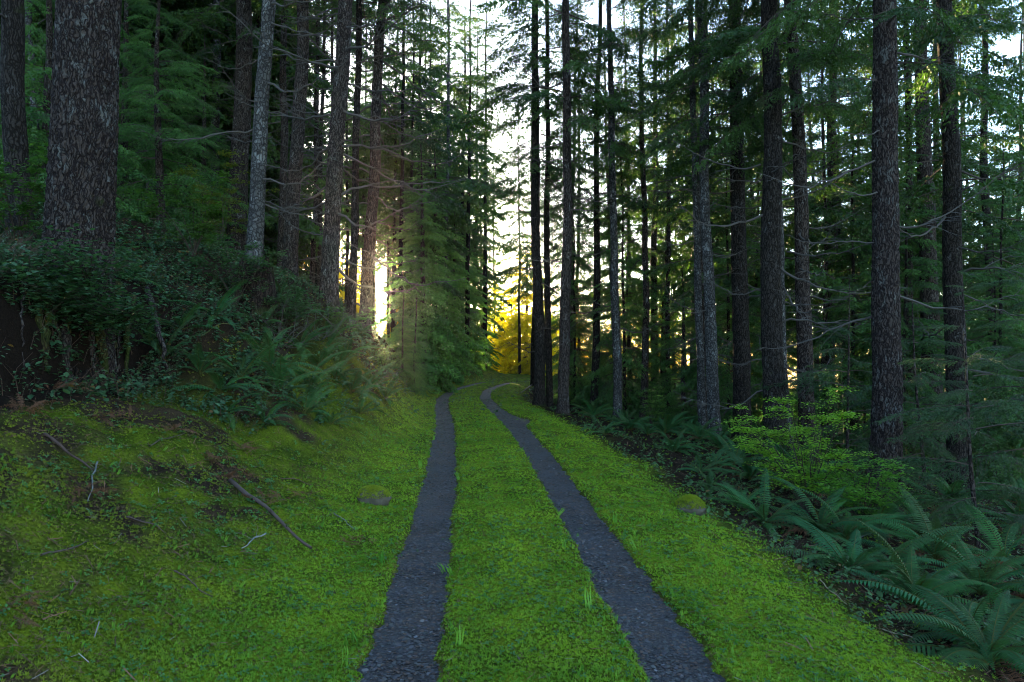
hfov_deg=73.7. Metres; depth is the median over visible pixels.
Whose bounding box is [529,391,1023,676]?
undergrowth
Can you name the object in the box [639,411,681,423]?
sword fern
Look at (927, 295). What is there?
conifer tree
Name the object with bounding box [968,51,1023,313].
background conifer
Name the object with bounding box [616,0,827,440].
conifer tree
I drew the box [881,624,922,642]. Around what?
fallen stick
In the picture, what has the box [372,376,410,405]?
sword fern
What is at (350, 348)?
sword fern
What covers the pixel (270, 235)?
background conifer
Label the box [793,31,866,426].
background conifer
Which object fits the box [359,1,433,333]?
conifer tree
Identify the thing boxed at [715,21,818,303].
background conifer
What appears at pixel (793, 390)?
understory hemlock
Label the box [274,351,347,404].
sword fern
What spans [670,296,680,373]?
sunlit conifer
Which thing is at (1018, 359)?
hemlock sapling
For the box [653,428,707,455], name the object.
sword fern
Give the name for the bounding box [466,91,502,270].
conifer tree
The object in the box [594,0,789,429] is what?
conifer tree
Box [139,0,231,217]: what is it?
background conifer
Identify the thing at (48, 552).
fallen stick
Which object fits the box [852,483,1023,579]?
sword fern
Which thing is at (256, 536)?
fallen stick
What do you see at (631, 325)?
understory hemlock
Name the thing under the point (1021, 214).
background conifer
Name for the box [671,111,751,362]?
background conifer
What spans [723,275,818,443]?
young conifer
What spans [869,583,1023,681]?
sword fern
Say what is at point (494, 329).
young conifer
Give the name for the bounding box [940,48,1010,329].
background conifer
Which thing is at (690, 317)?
understory hemlock
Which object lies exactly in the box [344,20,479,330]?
conifer tree
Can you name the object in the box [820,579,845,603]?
fallen stick
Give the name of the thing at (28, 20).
conifer tree
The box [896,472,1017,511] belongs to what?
sword fern
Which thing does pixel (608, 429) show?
sword fern
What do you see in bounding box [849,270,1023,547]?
hemlock sapling
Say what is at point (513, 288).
conifer tree
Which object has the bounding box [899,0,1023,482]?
conifer tree
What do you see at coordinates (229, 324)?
fallen stick
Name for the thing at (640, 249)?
background conifer
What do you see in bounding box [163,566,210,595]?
fallen stick
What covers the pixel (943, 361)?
understory hemlock
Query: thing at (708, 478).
sword fern
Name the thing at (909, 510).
sword fern
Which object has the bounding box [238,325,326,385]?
sword fern
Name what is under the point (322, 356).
sword fern
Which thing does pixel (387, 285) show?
conifer tree
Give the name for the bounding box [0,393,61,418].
dead fern
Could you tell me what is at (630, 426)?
sword fern
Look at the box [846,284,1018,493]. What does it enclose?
hemlock sapling
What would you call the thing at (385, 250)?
conifer tree
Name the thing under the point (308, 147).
background conifer
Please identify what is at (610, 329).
sunlit conifer
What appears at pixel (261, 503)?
fallen pole
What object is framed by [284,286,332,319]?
sword fern
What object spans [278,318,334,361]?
sword fern
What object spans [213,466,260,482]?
dead fern
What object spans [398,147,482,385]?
young conifer
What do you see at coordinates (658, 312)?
understory hemlock
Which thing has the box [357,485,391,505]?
mossy stone
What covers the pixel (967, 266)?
background conifer
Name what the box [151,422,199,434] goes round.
dead fern
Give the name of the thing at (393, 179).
conifer tree
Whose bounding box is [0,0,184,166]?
background conifer
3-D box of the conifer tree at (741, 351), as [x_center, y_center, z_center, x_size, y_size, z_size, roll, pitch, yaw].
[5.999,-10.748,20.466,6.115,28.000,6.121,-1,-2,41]
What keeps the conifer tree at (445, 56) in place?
on the ground at (10, 330)
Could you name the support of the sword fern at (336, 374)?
on the ground at (10, 330)
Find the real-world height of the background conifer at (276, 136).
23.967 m
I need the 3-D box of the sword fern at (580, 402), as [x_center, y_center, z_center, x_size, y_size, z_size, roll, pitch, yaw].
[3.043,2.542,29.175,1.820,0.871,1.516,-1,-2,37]
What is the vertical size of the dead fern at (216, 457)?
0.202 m
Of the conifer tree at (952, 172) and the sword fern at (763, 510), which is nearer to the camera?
the sword fern at (763, 510)
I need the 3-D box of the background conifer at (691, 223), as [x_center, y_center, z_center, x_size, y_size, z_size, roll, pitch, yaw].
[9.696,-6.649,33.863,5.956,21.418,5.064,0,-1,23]
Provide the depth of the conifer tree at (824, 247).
23.89 m
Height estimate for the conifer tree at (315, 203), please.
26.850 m
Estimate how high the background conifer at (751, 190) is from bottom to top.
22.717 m
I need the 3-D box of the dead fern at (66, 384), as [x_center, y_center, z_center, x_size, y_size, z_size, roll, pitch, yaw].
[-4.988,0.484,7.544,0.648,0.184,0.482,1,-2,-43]
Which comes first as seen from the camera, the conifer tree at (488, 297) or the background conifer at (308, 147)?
the background conifer at (308, 147)
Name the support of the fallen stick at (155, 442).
on the ground at (10, 330)
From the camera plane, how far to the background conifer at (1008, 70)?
35.21 m
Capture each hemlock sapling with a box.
[762,274,930,469]
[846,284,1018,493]
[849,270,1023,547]
[906,223,1023,542]
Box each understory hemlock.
[544,190,612,405]
[573,132,673,420]
[581,282,611,383]
[640,260,680,406]
[658,169,752,424]
[665,131,762,436]
[721,158,796,429]
[788,322,819,426]
[789,81,920,459]
[831,97,974,475]
[905,257,984,466]
[930,138,1023,493]
[944,227,1023,498]
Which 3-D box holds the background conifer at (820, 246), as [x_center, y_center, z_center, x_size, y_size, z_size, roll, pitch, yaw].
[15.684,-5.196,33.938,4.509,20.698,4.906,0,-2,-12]
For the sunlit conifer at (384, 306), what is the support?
on the ground at (10, 330)
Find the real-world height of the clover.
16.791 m
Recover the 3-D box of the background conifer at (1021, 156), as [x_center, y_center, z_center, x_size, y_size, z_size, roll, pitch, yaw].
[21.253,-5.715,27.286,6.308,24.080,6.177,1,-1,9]
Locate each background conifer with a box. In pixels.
[0,0,183,117]
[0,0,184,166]
[0,1,54,149]
[0,4,45,121]
[25,17,188,205]
[117,2,225,219]
[117,2,277,231]
[119,0,235,217]
[120,0,235,194]
[129,0,310,238]
[131,0,350,258]
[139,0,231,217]
[179,6,321,260]
[206,3,330,266]
[224,131,278,245]
[225,94,279,259]
[252,0,327,242]
[253,21,330,246]
[264,135,324,275]
[266,96,324,282]
[266,100,326,281]
[270,4,383,285]
[298,96,344,292]
[518,12,625,361]
[518,46,608,391]
[524,1,621,360]
[579,9,677,375]
[579,34,665,355]
[615,8,698,399]
[624,6,690,386]
[627,0,748,412]
[628,0,763,416]
[631,44,714,393]
[631,131,690,388]
[648,11,757,287]
[664,107,731,332]
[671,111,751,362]
[671,133,731,335]
[709,0,871,391]
[713,67,838,383]
[715,21,793,422]
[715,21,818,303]
[715,64,823,328]
[720,1,822,373]
[749,216,796,368]
[750,6,904,448]
[753,0,964,451]
[760,68,870,428]
[783,38,867,419]
[786,137,867,344]
[786,147,822,348]
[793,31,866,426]
[807,0,1023,458]
[809,23,901,431]
[818,17,971,362]
[835,29,871,434]
[844,60,942,292]
[856,20,968,447]
[862,0,1017,316]
[900,2,1001,357]
[900,106,999,392]
[936,16,1023,468]
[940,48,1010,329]
[941,54,1019,398]
[962,106,1023,335]
[964,130,1022,457]
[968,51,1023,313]
[968,132,1023,478]
[971,68,1023,392]
[975,126,1017,358]
[977,1,1023,483]
[991,134,1023,293]
[996,0,1023,289]
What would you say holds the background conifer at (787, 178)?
on the ground at (10, 330)
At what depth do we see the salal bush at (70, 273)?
8.20 m
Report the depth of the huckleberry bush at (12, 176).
9.85 m
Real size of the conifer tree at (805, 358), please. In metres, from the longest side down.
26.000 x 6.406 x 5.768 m
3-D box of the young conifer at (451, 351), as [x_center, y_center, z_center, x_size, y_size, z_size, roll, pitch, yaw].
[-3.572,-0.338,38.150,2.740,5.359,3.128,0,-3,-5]
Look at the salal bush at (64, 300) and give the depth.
7.96 m
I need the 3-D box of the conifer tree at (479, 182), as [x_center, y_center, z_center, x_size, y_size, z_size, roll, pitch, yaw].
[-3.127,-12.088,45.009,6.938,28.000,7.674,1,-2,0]
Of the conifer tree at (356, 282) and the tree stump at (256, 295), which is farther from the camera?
the conifer tree at (356, 282)
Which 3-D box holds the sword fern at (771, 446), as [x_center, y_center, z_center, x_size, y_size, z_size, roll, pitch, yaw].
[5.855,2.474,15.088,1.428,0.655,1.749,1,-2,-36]
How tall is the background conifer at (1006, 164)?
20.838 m
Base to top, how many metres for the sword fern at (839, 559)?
0.680 m
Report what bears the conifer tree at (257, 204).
on the ground at (10, 330)
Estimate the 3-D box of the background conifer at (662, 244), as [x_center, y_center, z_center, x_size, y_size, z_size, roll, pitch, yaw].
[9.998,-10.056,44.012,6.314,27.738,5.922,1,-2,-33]
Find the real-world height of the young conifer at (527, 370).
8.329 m
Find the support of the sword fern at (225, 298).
on the ground at (10, 330)
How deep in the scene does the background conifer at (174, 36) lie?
21.03 m
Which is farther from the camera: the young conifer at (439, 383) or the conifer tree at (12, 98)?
the young conifer at (439, 383)
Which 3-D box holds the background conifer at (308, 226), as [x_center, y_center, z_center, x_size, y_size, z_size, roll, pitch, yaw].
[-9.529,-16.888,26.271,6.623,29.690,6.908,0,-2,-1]
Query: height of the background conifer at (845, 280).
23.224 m
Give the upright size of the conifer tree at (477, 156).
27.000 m
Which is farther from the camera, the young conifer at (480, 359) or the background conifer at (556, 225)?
the young conifer at (480, 359)
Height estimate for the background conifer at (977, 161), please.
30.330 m
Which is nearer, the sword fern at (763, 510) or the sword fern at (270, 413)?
the sword fern at (763, 510)
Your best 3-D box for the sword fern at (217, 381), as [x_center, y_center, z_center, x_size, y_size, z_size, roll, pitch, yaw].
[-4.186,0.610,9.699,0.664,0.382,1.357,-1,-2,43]
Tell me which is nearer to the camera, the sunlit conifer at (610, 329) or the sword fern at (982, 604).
the sword fern at (982, 604)
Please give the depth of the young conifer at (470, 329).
44.98 m
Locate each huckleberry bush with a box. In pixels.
[0,142,47,247]
[121,168,242,256]
[172,149,279,251]
[187,233,287,307]
[253,283,321,333]
[323,306,379,337]
[365,341,411,372]
[639,386,666,427]
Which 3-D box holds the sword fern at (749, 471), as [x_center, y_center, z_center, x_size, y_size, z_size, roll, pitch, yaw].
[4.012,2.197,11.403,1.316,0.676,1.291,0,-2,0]
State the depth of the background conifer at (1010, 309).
30.31 m
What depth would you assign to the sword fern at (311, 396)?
10.63 m
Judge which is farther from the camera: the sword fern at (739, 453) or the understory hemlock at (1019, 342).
the understory hemlock at (1019, 342)
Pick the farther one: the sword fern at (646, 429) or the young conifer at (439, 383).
the young conifer at (439, 383)
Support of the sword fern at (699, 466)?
on the ground at (10, 330)
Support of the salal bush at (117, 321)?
on the ground at (10, 330)
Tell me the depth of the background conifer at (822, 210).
21.72 m
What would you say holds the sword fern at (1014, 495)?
on the ground at (10, 330)
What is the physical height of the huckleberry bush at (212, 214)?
1.697 m
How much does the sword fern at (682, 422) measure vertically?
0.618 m
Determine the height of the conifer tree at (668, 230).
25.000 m
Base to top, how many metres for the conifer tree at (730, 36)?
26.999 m
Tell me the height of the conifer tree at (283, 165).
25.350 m
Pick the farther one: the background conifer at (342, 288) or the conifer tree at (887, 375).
the background conifer at (342, 288)
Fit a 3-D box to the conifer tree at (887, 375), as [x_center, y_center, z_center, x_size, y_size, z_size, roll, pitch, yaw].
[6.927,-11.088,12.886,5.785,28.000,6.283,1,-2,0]
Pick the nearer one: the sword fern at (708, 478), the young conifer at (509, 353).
the sword fern at (708, 478)
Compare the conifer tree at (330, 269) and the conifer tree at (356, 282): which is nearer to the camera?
the conifer tree at (330, 269)
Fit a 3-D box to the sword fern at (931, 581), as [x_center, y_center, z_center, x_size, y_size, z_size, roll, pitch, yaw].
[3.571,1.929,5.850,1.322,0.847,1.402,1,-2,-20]
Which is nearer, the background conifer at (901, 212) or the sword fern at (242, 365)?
the sword fern at (242, 365)
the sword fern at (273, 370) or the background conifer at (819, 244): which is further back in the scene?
the background conifer at (819, 244)
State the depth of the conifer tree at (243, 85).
21.12 m
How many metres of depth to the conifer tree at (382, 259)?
69.53 m
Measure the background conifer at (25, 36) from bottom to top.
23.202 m
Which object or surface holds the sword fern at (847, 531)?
on the ground at (10, 330)
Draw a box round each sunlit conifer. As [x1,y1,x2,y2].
[339,224,357,302]
[356,250,377,333]
[375,275,381,333]
[381,297,386,326]
[605,273,632,358]
[631,321,649,378]
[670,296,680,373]
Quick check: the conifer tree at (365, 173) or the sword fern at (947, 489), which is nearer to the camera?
the sword fern at (947, 489)
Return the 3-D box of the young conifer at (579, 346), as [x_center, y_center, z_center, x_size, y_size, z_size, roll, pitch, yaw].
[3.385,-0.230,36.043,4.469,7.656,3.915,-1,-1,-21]
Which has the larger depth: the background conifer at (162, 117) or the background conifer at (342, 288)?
the background conifer at (342, 288)
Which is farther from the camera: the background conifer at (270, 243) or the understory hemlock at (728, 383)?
the background conifer at (270, 243)
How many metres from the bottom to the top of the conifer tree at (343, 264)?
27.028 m
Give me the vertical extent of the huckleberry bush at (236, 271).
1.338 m
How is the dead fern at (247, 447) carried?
on the ground at (10, 330)
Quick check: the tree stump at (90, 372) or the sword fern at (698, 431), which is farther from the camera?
the sword fern at (698, 431)
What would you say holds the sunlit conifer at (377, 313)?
on the ground at (10, 330)
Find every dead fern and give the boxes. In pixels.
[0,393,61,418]
[0,590,48,626]
[38,376,92,390]
[59,480,117,503]
[86,404,135,427]
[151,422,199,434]
[187,450,234,468]
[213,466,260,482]
[232,440,264,456]
[241,486,286,504]
[285,489,321,499]
[337,533,375,546]
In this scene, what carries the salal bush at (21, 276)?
on the ground at (10, 330)
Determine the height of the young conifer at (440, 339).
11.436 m
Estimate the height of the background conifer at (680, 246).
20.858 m
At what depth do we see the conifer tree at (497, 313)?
56.68 m
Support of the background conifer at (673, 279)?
on the ground at (10, 330)
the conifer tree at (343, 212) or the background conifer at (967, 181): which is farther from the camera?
the conifer tree at (343, 212)
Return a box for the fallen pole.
[228,478,312,548]
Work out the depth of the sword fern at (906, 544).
6.59 m
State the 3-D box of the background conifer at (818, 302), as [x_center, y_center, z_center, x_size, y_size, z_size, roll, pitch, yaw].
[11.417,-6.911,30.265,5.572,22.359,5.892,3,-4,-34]
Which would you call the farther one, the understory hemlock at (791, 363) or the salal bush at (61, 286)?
the understory hemlock at (791, 363)
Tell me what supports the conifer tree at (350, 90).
on the ground at (10, 330)
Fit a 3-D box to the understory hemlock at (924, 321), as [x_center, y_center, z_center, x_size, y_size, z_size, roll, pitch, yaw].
[11.979,-1.244,20.974,3.928,12.428,3.790,0,-2,17]
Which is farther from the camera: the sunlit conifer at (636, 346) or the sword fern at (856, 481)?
the sunlit conifer at (636, 346)
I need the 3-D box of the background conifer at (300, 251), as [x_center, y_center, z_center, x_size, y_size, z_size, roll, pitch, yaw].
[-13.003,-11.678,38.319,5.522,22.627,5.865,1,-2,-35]
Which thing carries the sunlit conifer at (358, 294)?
on the ground at (10, 330)
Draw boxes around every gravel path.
[357,380,510,681]
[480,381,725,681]
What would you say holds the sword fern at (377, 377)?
on the ground at (10, 330)
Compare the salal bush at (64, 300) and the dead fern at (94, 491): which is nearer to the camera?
the dead fern at (94, 491)
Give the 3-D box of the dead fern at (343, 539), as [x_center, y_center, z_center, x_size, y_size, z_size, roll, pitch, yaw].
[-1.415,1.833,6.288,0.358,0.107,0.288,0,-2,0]
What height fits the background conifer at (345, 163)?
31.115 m
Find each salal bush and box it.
[0,243,71,316]
[0,247,114,325]
[11,220,158,311]
[12,253,127,331]
[56,264,174,347]
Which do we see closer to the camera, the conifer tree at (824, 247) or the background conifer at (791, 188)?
the conifer tree at (824, 247)
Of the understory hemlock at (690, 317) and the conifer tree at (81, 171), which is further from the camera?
the understory hemlock at (690, 317)
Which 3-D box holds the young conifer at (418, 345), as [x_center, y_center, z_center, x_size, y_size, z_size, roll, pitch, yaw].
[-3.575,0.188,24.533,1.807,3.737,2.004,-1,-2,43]
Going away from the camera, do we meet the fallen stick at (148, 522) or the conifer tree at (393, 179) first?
the fallen stick at (148, 522)
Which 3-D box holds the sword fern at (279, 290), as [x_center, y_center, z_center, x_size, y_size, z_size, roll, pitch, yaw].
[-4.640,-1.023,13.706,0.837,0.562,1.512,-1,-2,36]
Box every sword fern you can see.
[115,259,166,293]
[135,319,175,350]
[136,315,209,357]
[138,301,222,331]
[164,371,270,393]
[165,280,247,328]
[173,342,239,376]
[195,338,285,387]
[207,392,260,433]
[238,296,289,341]
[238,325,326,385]
[246,400,298,429]
[248,347,325,393]
[263,377,351,417]
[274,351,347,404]
[275,279,307,298]
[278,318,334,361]
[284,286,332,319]
[284,330,362,369]
[311,403,364,426]
[321,349,379,388]
[325,315,362,347]
[325,364,390,406]
[337,339,382,358]
[341,376,387,415]
[356,323,384,338]
[358,362,396,388]
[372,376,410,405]
[375,357,412,376]
[569,390,604,406]
[569,398,614,420]
[580,400,614,416]
[587,413,626,435]
[602,409,645,423]
[604,410,654,432]
[633,416,658,437]
[634,411,697,438]
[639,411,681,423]
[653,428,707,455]
[654,430,693,452]
[658,418,706,438]
[673,417,725,442]
[677,451,736,478]
[686,463,743,493]
[691,447,747,471]
[695,430,779,465]
[696,481,773,515]
[697,424,752,449]
[715,449,792,490]
[715,472,818,537]
[738,440,846,498]
[745,438,810,466]
[760,514,923,583]
[768,476,888,543]
[788,485,914,555]
[811,454,877,491]
[817,526,965,592]
[831,493,954,544]
[832,579,1023,680]
[845,516,1023,639]
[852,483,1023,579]
[864,482,1001,537]
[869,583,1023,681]
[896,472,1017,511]
[906,529,1023,617]
[947,495,1023,578]
[970,578,1023,621]
[972,493,1023,528]
[980,475,1023,503]
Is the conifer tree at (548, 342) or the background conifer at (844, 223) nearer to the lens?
the conifer tree at (548, 342)
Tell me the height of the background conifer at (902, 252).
25.814 m
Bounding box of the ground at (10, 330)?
[0,198,1023,681]
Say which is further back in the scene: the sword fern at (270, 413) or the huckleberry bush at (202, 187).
the huckleberry bush at (202, 187)
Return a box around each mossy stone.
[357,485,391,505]
[675,494,705,515]
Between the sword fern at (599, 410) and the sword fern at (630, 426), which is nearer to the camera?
the sword fern at (630, 426)
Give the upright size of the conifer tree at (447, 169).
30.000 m
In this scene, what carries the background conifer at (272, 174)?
on the ground at (10, 330)
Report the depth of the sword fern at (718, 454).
12.39 m
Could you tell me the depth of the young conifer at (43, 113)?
15.03 m
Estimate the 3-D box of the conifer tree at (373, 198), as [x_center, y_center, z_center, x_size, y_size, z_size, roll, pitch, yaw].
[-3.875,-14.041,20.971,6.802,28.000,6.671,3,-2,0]
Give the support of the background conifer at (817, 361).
on the ground at (10, 330)
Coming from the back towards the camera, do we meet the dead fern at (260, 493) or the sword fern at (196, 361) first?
the sword fern at (196, 361)
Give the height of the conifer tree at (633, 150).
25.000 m
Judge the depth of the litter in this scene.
4.79 m
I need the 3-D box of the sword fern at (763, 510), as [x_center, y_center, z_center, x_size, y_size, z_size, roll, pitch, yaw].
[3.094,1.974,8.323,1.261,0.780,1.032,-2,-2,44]
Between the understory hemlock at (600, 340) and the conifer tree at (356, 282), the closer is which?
the understory hemlock at (600, 340)
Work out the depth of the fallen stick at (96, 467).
5.77 m
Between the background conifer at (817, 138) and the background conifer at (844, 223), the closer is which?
the background conifer at (817, 138)
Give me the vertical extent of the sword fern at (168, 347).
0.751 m
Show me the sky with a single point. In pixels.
(1011, 49)
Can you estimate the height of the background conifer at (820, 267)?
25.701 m
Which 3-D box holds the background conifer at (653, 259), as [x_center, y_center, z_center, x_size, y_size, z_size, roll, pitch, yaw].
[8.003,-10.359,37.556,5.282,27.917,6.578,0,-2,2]
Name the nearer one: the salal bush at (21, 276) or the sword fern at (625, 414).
the salal bush at (21, 276)
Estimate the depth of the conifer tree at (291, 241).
19.02 m
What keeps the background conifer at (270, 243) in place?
on the ground at (10, 330)
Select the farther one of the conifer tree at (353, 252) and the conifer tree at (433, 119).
the conifer tree at (433, 119)
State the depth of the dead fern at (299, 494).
7.39 m
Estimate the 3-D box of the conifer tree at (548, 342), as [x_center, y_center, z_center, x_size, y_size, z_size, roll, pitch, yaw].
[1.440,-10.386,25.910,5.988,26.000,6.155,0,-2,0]
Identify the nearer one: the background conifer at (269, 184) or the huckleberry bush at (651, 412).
the huckleberry bush at (651, 412)
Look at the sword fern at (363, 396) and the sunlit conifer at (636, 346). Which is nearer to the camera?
the sword fern at (363, 396)
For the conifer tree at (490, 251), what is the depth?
58.24 m
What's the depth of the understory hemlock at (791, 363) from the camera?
29.92 m
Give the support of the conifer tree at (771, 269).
on the ground at (10, 330)
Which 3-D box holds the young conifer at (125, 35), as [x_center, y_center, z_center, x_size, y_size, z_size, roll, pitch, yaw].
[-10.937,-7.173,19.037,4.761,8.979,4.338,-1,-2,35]
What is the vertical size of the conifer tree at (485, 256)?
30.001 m
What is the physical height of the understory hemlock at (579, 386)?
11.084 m
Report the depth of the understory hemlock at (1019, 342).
17.28 m
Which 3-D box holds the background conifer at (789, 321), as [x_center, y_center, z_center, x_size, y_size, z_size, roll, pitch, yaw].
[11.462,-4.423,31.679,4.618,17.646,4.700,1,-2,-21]
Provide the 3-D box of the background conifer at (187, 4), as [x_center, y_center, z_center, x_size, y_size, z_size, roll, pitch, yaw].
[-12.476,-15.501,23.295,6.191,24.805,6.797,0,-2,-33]
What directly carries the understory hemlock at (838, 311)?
on the ground at (10, 330)
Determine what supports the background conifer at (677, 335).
on the ground at (10, 330)
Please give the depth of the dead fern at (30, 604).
3.50 m
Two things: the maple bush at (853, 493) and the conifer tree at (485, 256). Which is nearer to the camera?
the maple bush at (853, 493)
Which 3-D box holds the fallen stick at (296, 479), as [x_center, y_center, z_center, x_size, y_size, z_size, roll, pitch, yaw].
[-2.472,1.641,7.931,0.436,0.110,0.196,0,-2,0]
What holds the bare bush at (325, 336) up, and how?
on the ground at (10, 330)
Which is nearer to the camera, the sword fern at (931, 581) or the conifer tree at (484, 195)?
the sword fern at (931, 581)
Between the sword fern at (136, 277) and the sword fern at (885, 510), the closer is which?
the sword fern at (885, 510)
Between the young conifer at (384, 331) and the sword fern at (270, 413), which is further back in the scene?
the young conifer at (384, 331)
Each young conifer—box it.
[0,0,158,223]
[115,0,248,248]
[117,0,216,233]
[143,33,273,244]
[373,144,466,393]
[380,323,389,338]
[386,293,426,385]
[395,296,442,396]
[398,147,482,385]
[418,307,453,392]
[436,290,471,374]
[438,198,482,375]
[455,236,495,371]
[471,266,504,371]
[487,281,522,372]
[488,226,558,373]
[499,280,530,371]
[517,309,558,375]
[545,275,608,401]
[587,256,671,416]
[640,257,732,427]
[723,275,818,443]
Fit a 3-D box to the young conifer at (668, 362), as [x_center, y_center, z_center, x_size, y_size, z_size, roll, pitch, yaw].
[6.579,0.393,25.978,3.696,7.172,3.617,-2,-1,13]
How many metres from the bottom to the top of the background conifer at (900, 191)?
22.904 m
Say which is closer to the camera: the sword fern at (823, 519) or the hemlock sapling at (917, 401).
the sword fern at (823, 519)
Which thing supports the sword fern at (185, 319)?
on the ground at (10, 330)
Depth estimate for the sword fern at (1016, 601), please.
6.05 m
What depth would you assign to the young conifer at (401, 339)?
24.00 m
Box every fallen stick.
[40,541,86,555]
[43,432,93,469]
[87,461,101,501]
[126,515,165,533]
[149,433,184,446]
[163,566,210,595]
[200,322,273,336]
[241,528,265,548]
[280,478,311,484]
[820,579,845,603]
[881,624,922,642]
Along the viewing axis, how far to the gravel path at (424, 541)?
5.60 m
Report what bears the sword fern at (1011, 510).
on the ground at (10, 330)
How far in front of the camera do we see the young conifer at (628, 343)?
30.81 m
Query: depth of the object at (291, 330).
12.68 m
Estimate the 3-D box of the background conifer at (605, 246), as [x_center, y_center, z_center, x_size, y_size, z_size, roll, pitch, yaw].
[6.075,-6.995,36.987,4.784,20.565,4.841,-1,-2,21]
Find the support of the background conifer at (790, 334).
on the ground at (10, 330)
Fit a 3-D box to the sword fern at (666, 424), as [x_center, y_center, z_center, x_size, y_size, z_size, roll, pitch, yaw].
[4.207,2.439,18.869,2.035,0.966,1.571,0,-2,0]
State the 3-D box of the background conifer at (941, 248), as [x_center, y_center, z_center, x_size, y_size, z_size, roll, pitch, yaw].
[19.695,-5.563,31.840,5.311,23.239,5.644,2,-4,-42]
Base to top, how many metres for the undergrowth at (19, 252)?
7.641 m
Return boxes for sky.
[276,0,1023,384]
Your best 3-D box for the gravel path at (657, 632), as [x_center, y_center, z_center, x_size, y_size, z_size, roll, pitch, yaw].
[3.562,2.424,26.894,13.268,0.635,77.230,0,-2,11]
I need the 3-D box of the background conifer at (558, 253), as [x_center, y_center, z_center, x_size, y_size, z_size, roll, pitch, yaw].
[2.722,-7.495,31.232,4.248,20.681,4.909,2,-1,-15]
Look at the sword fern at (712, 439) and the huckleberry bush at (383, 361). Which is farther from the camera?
the huckleberry bush at (383, 361)
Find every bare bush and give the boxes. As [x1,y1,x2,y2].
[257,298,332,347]
[294,301,345,340]
[331,298,386,330]
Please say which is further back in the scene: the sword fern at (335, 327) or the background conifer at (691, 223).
the background conifer at (691, 223)
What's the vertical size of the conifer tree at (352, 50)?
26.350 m
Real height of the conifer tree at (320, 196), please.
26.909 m
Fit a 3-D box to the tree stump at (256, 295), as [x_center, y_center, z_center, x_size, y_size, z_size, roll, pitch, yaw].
[-4.842,-0.991,12.935,0.971,1.342,0.977,-1,-2,20]
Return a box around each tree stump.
[73,366,108,392]
[238,256,288,324]
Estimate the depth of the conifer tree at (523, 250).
38.91 m
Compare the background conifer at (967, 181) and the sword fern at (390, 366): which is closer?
the sword fern at (390, 366)
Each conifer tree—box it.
[0,0,38,244]
[19,0,171,382]
[25,0,53,190]
[135,0,357,266]
[166,0,296,258]
[207,0,468,311]
[210,0,353,269]
[234,0,389,279]
[266,0,475,339]
[272,0,398,284]
[276,0,437,318]
[288,0,373,285]
[309,0,397,203]
[309,40,392,306]
[324,182,350,283]
[326,93,359,301]
[339,52,391,267]
[340,30,403,258]
[340,40,390,327]
[340,115,362,314]
[341,1,474,315]
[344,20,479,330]
[349,29,426,337]
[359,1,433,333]
[366,0,469,305]
[374,4,485,320]
[375,250,404,322]
[380,54,487,306]
[382,34,420,331]
[388,3,476,273]
[397,0,506,274]
[399,0,491,318]
[405,66,504,309]
[424,0,514,347]
[433,0,505,332]
[441,80,513,332]
[444,0,626,406]
[453,0,528,369]
[462,30,511,306]
[466,9,592,385]
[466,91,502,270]
[472,0,620,408]
[473,0,647,415]
[487,165,509,331]
[488,82,543,373]
[531,0,679,410]
[536,0,690,417]
[569,0,727,416]
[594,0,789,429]
[607,0,729,417]
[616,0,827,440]
[638,0,826,443]
[652,0,922,460]
[662,0,872,457]
[689,0,903,461]
[714,0,1023,495]
[744,1,912,452]
[808,0,1023,476]
[838,0,1023,488]
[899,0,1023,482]
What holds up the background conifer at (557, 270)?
on the ground at (10, 330)
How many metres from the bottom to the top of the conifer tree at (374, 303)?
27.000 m
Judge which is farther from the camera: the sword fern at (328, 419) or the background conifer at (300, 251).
the background conifer at (300, 251)
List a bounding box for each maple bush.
[716,385,876,515]
[798,444,921,518]
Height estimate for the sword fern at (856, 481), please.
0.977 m
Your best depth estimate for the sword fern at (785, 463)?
10.78 m
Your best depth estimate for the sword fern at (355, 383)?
12.89 m
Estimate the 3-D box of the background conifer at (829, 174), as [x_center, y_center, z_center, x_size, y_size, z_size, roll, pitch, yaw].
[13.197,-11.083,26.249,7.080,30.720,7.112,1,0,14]
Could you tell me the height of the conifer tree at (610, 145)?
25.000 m
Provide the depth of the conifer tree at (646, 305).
26.05 m
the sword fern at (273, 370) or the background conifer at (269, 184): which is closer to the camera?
the sword fern at (273, 370)
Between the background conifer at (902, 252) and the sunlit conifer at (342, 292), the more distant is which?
the sunlit conifer at (342, 292)
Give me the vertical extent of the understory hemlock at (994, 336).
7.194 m
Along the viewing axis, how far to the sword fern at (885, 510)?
8.62 m
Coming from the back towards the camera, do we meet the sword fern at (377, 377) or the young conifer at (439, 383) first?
the young conifer at (439, 383)
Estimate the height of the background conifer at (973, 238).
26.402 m
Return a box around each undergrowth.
[0,177,545,444]
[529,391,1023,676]
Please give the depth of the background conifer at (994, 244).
37.73 m
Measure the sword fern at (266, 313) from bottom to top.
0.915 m
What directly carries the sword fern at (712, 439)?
on the ground at (10, 330)
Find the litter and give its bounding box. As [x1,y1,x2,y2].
[0,229,1022,681]
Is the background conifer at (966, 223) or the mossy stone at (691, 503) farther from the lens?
the background conifer at (966, 223)
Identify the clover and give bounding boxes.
[0,216,1015,681]
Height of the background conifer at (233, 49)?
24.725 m
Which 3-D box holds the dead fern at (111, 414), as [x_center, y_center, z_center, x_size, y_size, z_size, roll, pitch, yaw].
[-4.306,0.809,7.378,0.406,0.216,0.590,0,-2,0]

